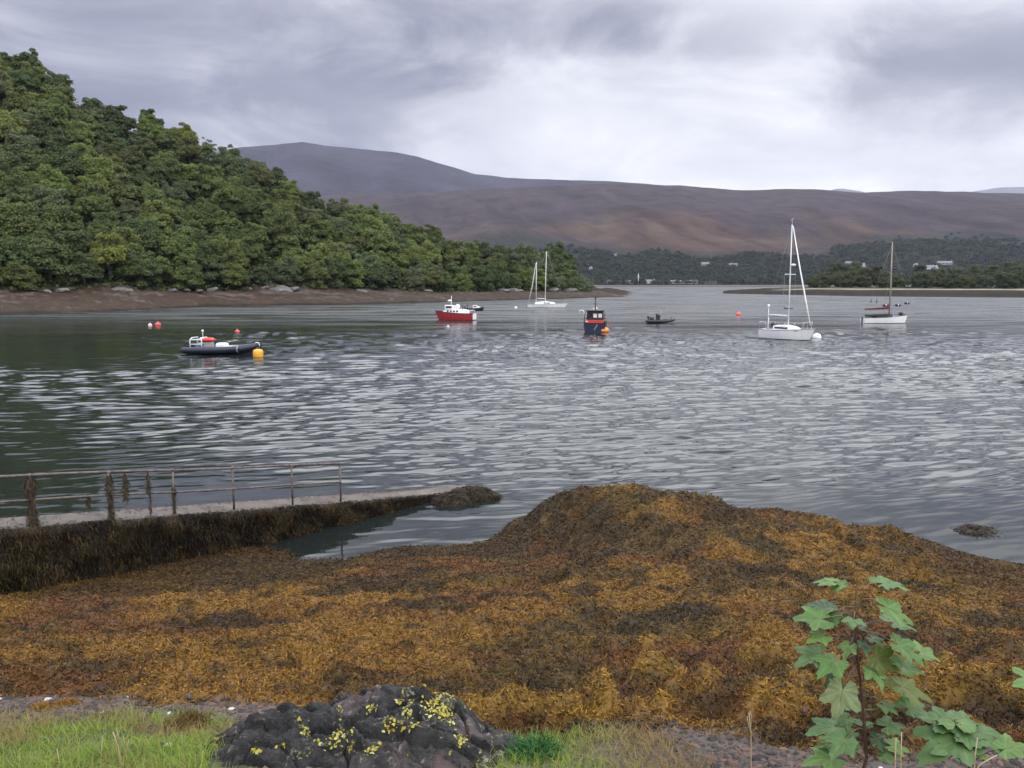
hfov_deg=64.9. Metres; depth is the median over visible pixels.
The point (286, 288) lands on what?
shore rock
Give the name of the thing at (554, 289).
shore rock
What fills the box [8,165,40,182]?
broadleaf tree
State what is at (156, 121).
broadleaf tree
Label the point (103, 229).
broadleaf tree
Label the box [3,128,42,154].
broadleaf tree
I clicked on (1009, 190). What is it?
mountain
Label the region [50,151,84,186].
broadleaf tree
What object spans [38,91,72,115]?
broadleaf tree
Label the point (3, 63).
broadleaf tree
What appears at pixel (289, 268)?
broadleaf tree
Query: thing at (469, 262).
broadleaf tree
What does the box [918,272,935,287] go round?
broadleaf tree
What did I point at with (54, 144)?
broadleaf tree
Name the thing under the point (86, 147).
broadleaf tree
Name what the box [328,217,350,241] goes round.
broadleaf tree
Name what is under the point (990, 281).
broadleaf tree
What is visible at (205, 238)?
broadleaf tree
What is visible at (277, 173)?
broadleaf tree
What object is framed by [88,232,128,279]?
broadleaf tree
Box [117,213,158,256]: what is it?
broadleaf tree
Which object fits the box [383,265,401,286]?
broadleaf tree
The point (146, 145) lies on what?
broadleaf tree
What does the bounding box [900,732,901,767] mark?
dry stalk
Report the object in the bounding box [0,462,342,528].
railing
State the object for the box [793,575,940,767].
sycamore sapling
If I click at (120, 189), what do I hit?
broadleaf tree
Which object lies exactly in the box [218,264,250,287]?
broadleaf tree
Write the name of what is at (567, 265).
broadleaf tree
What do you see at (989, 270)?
broadleaf tree
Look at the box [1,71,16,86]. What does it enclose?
broadleaf tree
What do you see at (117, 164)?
broadleaf tree
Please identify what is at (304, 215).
broadleaf tree
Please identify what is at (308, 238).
broadleaf tree
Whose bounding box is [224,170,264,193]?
broadleaf tree
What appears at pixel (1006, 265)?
broadleaf tree
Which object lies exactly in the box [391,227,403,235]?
broadleaf tree
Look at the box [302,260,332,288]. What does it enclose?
broadleaf tree
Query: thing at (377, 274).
broadleaf tree
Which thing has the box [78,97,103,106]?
broadleaf tree
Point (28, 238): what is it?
broadleaf tree
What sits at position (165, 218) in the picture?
broadleaf tree
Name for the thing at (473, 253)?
broadleaf tree
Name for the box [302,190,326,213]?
broadleaf tree
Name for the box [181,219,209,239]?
broadleaf tree
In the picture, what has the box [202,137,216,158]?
broadleaf tree
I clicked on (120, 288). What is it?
shore rock
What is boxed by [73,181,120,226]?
broadleaf tree
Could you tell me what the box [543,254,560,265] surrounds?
broadleaf tree
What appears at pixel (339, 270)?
broadleaf tree
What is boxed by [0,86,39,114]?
broadleaf tree
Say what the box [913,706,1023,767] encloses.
sycamore sapling
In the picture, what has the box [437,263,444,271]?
broadleaf tree
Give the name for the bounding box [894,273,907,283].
broadleaf tree
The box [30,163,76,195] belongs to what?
broadleaf tree
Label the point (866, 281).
broadleaf tree
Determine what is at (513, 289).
shore rock
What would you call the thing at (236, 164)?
broadleaf tree
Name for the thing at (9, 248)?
broadleaf tree
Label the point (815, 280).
broadleaf tree
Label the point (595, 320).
work boat
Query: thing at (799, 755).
gravel
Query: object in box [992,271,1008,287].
broadleaf tree
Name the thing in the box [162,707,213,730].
weed tuft
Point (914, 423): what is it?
water
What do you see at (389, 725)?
boulder
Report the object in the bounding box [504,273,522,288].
broadleaf tree
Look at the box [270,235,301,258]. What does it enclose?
broadleaf tree
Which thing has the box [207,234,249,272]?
broadleaf tree
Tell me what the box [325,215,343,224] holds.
broadleaf tree
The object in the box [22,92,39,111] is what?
broadleaf tree
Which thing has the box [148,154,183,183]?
broadleaf tree
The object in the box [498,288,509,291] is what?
shore rock
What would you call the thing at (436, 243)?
broadleaf tree
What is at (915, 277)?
broadleaf tree
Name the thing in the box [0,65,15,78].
broadleaf tree
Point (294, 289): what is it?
shore rock
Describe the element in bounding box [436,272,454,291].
broadleaf tree
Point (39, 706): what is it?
weed tuft
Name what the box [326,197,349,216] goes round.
broadleaf tree
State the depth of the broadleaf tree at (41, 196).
216.93 m
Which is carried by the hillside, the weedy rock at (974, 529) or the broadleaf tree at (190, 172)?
the broadleaf tree at (190, 172)
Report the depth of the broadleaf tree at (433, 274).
278.10 m
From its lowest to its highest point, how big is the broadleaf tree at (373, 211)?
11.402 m
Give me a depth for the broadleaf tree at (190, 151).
284.48 m
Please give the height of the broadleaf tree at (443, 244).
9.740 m
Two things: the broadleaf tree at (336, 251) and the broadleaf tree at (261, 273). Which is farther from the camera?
the broadleaf tree at (336, 251)
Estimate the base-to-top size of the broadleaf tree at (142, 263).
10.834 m
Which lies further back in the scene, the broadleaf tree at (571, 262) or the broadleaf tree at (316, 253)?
the broadleaf tree at (571, 262)
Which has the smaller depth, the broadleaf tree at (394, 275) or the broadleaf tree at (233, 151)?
the broadleaf tree at (394, 275)
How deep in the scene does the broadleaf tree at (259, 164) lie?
294.62 m
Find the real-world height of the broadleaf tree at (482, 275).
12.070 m
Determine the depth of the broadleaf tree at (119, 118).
290.69 m
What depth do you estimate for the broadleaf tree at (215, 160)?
288.48 m
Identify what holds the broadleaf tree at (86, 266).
on the hillside
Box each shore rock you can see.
[55,288,70,292]
[114,287,126,290]
[207,287,217,290]
[269,288,283,291]
[276,285,292,291]
[290,287,299,291]
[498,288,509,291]
[508,288,519,291]
[548,288,558,291]
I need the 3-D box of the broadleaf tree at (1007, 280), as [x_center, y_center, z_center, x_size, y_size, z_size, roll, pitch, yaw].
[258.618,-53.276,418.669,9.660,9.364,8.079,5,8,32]
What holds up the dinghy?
on the water
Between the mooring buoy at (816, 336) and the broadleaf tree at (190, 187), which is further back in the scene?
the broadleaf tree at (190, 187)
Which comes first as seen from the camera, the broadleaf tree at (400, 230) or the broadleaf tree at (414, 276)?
the broadleaf tree at (414, 276)
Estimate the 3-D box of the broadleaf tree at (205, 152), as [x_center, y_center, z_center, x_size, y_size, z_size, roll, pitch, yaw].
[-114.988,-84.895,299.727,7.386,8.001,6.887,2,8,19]
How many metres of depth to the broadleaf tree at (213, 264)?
221.24 m
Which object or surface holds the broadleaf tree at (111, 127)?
on the hillside
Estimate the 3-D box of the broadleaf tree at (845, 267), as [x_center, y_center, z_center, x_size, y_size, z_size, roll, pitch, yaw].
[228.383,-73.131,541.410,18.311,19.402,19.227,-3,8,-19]
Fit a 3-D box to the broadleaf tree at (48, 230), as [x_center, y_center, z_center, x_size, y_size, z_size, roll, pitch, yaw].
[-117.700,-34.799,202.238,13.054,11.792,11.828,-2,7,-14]
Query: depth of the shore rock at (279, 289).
228.02 m
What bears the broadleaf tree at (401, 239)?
on the hillside
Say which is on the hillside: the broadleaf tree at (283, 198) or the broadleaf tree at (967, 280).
the broadleaf tree at (283, 198)
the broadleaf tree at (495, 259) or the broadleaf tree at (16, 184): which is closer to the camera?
the broadleaf tree at (16, 184)
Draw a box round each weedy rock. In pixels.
[429,492,474,506]
[449,484,501,501]
[952,522,999,536]
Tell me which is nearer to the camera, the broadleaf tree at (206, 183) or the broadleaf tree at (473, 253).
the broadleaf tree at (206, 183)
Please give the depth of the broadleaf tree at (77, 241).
202.44 m
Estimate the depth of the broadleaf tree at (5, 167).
227.17 m
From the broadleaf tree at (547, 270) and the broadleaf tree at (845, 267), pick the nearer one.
the broadleaf tree at (547, 270)
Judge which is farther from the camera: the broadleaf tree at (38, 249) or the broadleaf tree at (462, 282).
the broadleaf tree at (462, 282)
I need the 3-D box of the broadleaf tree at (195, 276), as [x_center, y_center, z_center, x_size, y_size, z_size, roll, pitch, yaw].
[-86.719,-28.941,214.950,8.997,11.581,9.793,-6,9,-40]
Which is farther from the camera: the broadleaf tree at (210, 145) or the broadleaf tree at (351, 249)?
the broadleaf tree at (210, 145)
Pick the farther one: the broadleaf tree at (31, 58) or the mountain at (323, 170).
the mountain at (323, 170)
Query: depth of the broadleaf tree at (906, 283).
436.60 m
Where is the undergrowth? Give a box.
[0,85,595,291]
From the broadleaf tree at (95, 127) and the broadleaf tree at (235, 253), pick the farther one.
the broadleaf tree at (95, 127)
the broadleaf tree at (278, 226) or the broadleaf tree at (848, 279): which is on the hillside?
the broadleaf tree at (278, 226)
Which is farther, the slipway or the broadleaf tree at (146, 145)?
the broadleaf tree at (146, 145)
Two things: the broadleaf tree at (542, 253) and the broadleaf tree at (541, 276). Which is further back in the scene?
the broadleaf tree at (542, 253)
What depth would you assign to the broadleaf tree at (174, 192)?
253.41 m
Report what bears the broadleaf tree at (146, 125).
on the hillside
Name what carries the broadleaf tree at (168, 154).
on the hillside
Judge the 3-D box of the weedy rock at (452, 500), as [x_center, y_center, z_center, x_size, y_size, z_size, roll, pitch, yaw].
[-1.626,3.223,21.799,1.408,0.576,0.999,0,7,0]
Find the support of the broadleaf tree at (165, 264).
on the hillside
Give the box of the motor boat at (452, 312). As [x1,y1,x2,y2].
[435,296,475,320]
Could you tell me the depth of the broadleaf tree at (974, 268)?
521.60 m
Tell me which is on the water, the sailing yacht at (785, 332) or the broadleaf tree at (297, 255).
the sailing yacht at (785, 332)
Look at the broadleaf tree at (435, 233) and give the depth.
326.13 m
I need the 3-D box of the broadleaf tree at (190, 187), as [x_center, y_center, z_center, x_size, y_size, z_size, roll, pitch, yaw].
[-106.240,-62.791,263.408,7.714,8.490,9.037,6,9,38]
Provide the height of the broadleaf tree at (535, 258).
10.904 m
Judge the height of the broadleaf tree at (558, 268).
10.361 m
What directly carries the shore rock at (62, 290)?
on the hillside
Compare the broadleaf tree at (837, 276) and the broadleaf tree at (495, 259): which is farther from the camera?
the broadleaf tree at (837, 276)
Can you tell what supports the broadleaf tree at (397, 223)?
on the hillside
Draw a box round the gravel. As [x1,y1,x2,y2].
[0,641,1023,767]
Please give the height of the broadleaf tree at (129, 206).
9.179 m
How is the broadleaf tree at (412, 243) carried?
on the hillside
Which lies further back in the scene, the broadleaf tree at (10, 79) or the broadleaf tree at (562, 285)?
the broadleaf tree at (562, 285)
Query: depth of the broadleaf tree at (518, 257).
340.96 m
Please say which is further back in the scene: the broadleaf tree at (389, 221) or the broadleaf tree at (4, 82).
the broadleaf tree at (389, 221)
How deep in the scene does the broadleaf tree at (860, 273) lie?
473.88 m
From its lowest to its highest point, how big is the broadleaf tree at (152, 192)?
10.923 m
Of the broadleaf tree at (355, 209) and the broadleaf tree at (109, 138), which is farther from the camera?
the broadleaf tree at (355, 209)
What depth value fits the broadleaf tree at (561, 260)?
365.16 m
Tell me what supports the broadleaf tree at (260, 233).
on the hillside
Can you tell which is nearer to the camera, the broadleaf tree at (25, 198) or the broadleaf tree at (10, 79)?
the broadleaf tree at (25, 198)
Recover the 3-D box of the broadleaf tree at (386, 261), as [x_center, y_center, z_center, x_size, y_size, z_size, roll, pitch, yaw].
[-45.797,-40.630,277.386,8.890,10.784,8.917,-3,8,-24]
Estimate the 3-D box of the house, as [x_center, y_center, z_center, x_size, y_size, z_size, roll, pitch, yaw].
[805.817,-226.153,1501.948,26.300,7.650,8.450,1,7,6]
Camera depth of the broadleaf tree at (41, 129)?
248.78 m
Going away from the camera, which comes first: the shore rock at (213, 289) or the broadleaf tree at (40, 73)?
the shore rock at (213, 289)
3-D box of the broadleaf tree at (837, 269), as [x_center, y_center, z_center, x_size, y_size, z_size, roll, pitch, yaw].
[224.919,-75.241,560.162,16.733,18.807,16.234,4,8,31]
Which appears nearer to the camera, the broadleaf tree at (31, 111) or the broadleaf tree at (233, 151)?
the broadleaf tree at (31, 111)
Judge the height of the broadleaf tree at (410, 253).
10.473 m
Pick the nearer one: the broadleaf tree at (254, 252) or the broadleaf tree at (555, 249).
the broadleaf tree at (254, 252)
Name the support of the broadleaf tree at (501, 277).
on the hillside
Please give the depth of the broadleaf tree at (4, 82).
269.18 m
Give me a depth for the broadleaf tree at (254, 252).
239.67 m
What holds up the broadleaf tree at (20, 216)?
on the hillside
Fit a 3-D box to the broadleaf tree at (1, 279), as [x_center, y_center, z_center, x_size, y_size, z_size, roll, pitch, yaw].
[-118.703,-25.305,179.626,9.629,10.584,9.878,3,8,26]
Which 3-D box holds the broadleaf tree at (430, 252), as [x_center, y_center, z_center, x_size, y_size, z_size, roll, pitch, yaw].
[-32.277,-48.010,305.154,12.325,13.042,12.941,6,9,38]
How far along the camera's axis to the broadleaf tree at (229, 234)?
243.10 m
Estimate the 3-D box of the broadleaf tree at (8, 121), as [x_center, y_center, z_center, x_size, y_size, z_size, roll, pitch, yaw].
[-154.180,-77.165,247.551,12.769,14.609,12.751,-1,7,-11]
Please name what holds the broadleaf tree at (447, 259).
on the hillside
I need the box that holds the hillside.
[0,80,633,314]
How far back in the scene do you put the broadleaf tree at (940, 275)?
459.46 m
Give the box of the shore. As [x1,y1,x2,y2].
[0,484,1023,767]
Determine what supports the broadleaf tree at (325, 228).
on the hillside
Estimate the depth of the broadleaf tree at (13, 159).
233.38 m
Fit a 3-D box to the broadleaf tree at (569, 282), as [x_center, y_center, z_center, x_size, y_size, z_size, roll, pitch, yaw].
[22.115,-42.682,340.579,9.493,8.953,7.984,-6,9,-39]
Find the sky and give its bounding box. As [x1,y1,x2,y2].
[0,0,1023,192]
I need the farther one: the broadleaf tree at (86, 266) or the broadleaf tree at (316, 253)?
the broadleaf tree at (316, 253)
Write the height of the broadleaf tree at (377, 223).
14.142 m
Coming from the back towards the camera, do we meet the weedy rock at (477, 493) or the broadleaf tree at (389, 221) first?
the broadleaf tree at (389, 221)
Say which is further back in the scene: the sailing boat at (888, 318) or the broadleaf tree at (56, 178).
the broadleaf tree at (56, 178)
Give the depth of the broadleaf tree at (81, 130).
260.20 m
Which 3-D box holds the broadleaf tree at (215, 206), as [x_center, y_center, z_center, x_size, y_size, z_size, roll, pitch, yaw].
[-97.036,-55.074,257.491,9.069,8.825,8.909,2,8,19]
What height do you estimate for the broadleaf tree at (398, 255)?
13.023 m
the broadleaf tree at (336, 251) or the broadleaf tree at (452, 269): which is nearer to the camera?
the broadleaf tree at (336, 251)
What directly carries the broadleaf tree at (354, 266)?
on the hillside
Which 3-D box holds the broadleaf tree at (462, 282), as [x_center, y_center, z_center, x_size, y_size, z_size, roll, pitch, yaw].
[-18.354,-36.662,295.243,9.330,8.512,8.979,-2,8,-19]
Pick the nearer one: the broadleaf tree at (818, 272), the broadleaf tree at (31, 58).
the broadleaf tree at (31, 58)
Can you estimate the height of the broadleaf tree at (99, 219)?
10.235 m
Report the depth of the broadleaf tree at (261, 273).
227.79 m
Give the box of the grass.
[0,700,735,767]
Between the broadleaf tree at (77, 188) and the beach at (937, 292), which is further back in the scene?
the beach at (937, 292)
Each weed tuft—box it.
[27,699,59,711]
[54,694,80,707]
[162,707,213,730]
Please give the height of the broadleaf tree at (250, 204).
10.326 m
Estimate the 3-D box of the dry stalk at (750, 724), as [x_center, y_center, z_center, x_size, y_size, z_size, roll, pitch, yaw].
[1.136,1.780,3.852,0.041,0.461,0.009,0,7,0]
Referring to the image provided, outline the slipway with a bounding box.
[0,480,469,595]
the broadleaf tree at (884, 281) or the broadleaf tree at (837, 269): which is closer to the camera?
the broadleaf tree at (884, 281)
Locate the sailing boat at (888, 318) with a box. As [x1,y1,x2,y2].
[861,242,914,323]
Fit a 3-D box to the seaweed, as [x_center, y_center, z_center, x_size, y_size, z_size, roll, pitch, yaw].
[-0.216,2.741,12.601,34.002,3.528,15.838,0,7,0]
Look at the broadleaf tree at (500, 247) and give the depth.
342.27 m
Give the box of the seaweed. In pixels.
[0,481,1023,763]
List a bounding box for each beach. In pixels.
[594,285,914,286]
[723,286,1023,297]
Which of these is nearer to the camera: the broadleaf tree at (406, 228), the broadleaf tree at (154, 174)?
the broadleaf tree at (154, 174)
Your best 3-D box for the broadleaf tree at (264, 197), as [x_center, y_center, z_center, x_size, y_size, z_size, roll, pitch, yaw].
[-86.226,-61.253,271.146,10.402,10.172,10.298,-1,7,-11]
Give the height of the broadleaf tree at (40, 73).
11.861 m
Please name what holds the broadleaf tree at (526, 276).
on the hillside
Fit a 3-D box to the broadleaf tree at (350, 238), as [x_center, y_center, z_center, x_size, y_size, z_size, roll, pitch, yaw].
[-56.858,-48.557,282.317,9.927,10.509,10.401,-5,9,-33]
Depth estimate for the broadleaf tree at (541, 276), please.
325.91 m
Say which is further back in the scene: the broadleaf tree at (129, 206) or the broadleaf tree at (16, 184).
the broadleaf tree at (129, 206)
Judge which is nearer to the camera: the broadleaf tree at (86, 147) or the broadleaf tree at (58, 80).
the broadleaf tree at (86, 147)
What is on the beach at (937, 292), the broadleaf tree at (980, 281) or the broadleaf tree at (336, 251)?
the broadleaf tree at (980, 281)
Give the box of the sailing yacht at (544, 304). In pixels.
[527,251,567,307]
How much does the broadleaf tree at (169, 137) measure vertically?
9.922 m
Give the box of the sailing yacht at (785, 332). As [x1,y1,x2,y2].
[758,218,814,340]
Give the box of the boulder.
[195,683,518,767]
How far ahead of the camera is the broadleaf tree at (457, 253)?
317.98 m
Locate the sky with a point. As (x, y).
(865, 96)
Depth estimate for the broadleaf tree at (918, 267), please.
524.66 m
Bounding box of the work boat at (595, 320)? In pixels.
[579,296,606,332]
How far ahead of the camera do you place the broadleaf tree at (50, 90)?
279.64 m
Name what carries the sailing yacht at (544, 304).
on the water
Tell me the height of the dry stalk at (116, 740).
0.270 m
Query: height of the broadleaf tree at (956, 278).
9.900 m
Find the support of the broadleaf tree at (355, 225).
on the hillside
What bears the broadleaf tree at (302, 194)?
on the hillside
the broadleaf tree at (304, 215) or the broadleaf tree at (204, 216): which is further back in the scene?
the broadleaf tree at (304, 215)
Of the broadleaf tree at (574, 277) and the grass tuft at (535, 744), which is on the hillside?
the broadleaf tree at (574, 277)
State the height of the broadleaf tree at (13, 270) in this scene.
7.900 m
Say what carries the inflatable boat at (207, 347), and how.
on the water
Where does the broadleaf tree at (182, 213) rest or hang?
on the hillside
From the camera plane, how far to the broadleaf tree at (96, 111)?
288.46 m
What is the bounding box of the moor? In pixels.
[316,183,1023,284]
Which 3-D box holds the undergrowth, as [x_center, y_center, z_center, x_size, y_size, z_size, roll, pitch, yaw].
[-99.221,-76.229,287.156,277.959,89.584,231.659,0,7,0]
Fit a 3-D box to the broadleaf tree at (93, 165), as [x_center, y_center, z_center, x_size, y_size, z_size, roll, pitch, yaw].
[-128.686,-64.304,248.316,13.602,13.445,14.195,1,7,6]
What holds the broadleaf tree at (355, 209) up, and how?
on the hillside
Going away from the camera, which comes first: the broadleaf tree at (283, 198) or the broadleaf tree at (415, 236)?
the broadleaf tree at (283, 198)
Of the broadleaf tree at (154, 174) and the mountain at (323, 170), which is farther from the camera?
the mountain at (323, 170)
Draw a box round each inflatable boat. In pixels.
[180,330,261,354]
[645,313,674,322]
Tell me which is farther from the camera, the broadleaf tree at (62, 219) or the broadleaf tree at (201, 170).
the broadleaf tree at (201, 170)
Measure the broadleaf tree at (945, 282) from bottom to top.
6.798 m
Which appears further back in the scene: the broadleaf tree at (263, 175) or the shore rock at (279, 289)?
the broadleaf tree at (263, 175)
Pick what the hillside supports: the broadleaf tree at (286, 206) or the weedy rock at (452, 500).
the broadleaf tree at (286, 206)
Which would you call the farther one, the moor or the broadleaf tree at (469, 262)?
the moor
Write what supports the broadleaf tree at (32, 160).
on the hillside
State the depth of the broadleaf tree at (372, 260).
267.59 m
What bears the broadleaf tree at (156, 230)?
on the hillside
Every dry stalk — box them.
[112,728,128,766]
[747,712,751,767]
[894,738,895,767]
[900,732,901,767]
[974,737,977,767]
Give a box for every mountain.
[206,142,652,195]
[834,187,1023,193]
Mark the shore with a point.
(764, 624)
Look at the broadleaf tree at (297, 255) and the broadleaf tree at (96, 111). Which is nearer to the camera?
the broadleaf tree at (297, 255)
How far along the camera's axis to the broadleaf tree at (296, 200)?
287.78 m
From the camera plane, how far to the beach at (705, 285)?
1208.30 m
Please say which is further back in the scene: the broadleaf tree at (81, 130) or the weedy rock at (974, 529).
the broadleaf tree at (81, 130)
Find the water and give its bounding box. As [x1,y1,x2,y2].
[0,287,1023,564]
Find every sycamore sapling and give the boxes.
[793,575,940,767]
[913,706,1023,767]
[1012,667,1023,688]
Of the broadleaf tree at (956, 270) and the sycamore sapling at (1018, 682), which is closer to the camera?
the sycamore sapling at (1018, 682)
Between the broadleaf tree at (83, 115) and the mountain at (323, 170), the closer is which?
the broadleaf tree at (83, 115)
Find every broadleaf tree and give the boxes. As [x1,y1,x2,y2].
[0,52,16,69]
[0,56,8,69]
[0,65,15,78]
[0,70,11,104]
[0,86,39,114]
[0,109,29,144]
[0,149,22,171]
[0,157,11,175]
[0,170,8,186]
[0,173,35,197]
[0,193,35,221]
[0,197,41,239]
[0,236,34,267]
[0,259,40,290]
[0,263,7,286]
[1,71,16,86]
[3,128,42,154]
[4,235,32,263]
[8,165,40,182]
[10,47,42,75]
[11,70,41,95]
[14,107,39,126]
[16,221,68,246]
[17,61,50,87]
[17,148,54,172]
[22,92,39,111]
[22,233,79,282]
[27,114,66,147]
[28,183,74,216]
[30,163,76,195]
[37,100,70,138]
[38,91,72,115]
[39,202,84,231]
[40,82,77,109]
[40,135,79,162]
[41,70,74,102]
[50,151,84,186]
[58,229,96,259]
[63,119,94,145]
[65,252,104,283]
[66,108,95,126]
[66,138,98,163]
[71,174,115,206]
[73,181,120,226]
[74,152,116,186]
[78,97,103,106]
[78,98,108,122]
[84,122,105,143]
[86,225,108,248]
[87,212,125,233]
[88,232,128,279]
[94,141,119,160]
[95,155,128,173]
[96,133,129,151]
[97,119,125,138]
[102,226,144,268]
[104,104,136,133]
[110,173,141,205]
[114,163,147,190]
[114,248,162,286]
[116,145,150,172]
[116,199,145,219]
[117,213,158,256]
[128,131,148,145]
[133,135,157,156]
[133,181,167,210]
[136,108,164,128]
[136,114,163,141]
[137,166,167,188]
[137,199,173,230]
[139,220,165,247]
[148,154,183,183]
[148,255,173,281]
[151,151,176,166]
[153,198,189,229]
[155,128,181,151]
[155,226,201,266]
[160,182,189,206]
[168,254,204,289]
[169,122,199,145]
[169,222,205,244]
[174,136,205,163]
[177,179,200,198]
[178,163,203,180]
[180,202,216,233]
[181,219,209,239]
[189,163,208,173]
[190,241,227,281]
[193,197,220,218]
[196,165,225,196]
[199,145,211,160]
[201,233,229,252]
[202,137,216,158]
[207,150,237,172]
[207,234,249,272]
[210,210,243,235]
[210,225,239,240]
[212,176,250,214]
[217,144,241,158]
[218,153,253,186]
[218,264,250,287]
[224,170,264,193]
[233,237,264,265]
[235,195,267,222]
[237,221,271,254]
[246,187,270,213]
[247,160,266,170]
[248,163,275,190]
[249,266,269,284]
[260,206,301,243]
[268,166,287,187]
[269,189,295,214]
[269,256,303,285]
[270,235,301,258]
[271,202,297,222]
[273,180,300,197]
[275,247,312,280]
[281,195,303,213]
[292,222,318,250]
[296,205,325,224]
[299,191,312,201]
[299,242,333,267]
[301,214,338,248]
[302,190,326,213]
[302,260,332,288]
[318,255,352,286]
[319,239,350,259]
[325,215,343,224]
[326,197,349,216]
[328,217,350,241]
[335,244,359,259]
[336,230,365,252]
[338,213,366,237]
[339,204,365,223]
[341,253,366,286]
[354,251,383,268]
[356,214,390,238]
[361,262,390,288]
[363,203,381,216]
[363,226,397,254]
[368,213,400,235]
[368,250,391,267]
[381,212,402,227]
[382,243,410,273]
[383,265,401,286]
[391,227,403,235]
[394,234,409,254]
[400,266,429,290]
[401,247,424,264]
[402,223,416,237]
[403,238,418,251]
[406,225,427,244]
[408,255,438,271]
[410,264,444,290]
[415,240,442,262]
[419,237,443,254]
[420,224,442,239]
[430,236,449,252]
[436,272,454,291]
[437,255,456,268]
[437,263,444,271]
[443,241,469,263]
[444,261,472,279]
[452,272,473,291]
[459,242,481,260]
[462,256,482,271]
[469,240,491,259]
[471,264,495,290]
[483,252,508,272]
[487,264,510,289]
[489,247,509,266]
[494,244,509,259]
[499,245,513,255]
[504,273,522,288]
[506,260,526,276]
[508,253,529,266]
[514,243,538,266]
[515,268,535,289]
[527,255,548,267]
[530,260,554,289]
[530,268,548,290]
[540,251,550,260]
[543,241,567,259]
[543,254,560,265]
[547,273,565,290]
[551,263,570,282]
[557,273,574,287]
[559,257,571,268]
[559,262,570,269]
[562,269,577,285]
[563,252,577,269]
[806,274,823,287]
[811,270,831,286]
[819,272,833,287]
[825,262,842,285]
[833,272,845,286]
[838,273,856,287]
[840,261,861,286]
[845,264,871,286]
[860,277,871,287]
[868,265,887,286]
[878,276,892,287]
[890,274,904,287]
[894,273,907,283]
[900,280,910,287]
[908,264,927,281]
[909,272,923,287]
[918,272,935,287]
[928,267,946,287]
[939,277,954,287]
[947,268,964,285]
[949,273,964,287]
[959,274,976,288]
[963,263,984,285]
[973,272,990,287]
[982,265,1007,286]
[984,277,995,288]
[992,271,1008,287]
[999,259,1023,286]
[999,273,1020,287]
[1008,265,1023,287]
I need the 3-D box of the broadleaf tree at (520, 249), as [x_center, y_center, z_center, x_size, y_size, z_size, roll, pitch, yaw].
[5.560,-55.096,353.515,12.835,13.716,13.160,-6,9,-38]
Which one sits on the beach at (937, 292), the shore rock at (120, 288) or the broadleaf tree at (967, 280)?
the broadleaf tree at (967, 280)
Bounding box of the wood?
[530,232,1023,283]
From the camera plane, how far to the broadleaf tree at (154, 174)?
256.55 m
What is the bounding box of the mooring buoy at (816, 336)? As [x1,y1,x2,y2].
[812,332,820,338]
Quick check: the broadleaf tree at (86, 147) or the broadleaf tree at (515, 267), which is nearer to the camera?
the broadleaf tree at (86, 147)
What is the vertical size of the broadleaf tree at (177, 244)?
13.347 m
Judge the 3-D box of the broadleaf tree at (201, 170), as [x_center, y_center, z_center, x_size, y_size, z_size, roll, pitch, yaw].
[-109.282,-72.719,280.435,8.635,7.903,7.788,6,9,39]
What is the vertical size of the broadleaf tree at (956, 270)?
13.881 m
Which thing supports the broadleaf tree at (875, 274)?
on the beach at (937, 292)
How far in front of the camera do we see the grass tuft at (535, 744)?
4.64 m
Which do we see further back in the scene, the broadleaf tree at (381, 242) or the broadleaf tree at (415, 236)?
the broadleaf tree at (415, 236)
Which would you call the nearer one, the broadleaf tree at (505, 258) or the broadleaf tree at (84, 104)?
the broadleaf tree at (84, 104)
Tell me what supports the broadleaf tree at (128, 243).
on the hillside
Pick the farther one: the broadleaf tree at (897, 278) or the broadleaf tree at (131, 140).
the broadleaf tree at (897, 278)
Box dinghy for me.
[464,305,483,310]
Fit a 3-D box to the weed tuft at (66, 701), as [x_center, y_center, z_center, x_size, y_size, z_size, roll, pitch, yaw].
[-3.625,2.608,6.522,0.264,0.155,0.270,0,7,0]
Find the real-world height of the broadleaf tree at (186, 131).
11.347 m
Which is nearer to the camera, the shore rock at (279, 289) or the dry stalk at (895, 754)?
the dry stalk at (895, 754)
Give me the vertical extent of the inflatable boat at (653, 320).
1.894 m
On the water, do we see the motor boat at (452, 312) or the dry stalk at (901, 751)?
the motor boat at (452, 312)
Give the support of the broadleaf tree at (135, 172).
on the hillside
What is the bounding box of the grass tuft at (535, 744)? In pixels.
[495,726,570,765]
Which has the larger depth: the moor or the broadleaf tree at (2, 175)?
the moor
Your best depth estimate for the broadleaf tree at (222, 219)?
249.92 m
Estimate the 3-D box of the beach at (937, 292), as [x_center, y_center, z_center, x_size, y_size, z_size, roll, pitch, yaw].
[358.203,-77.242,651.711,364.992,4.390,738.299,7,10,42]
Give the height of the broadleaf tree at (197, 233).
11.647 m
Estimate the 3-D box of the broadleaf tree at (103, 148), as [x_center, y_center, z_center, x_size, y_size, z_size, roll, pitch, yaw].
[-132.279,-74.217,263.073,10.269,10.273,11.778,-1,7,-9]
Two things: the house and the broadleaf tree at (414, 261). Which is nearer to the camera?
the broadleaf tree at (414, 261)
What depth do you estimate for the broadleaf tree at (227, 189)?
262.34 m
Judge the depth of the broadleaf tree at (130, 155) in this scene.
262.26 m
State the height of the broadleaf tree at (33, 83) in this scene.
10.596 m
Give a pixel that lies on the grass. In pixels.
(108, 753)
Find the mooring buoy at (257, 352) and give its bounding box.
[253,349,262,356]
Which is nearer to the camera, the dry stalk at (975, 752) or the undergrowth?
the dry stalk at (975, 752)
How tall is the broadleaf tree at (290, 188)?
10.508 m
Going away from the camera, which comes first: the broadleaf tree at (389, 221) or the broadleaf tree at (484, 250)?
the broadleaf tree at (389, 221)
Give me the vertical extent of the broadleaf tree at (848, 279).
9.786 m
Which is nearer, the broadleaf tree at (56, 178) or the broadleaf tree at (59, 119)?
the broadleaf tree at (56, 178)

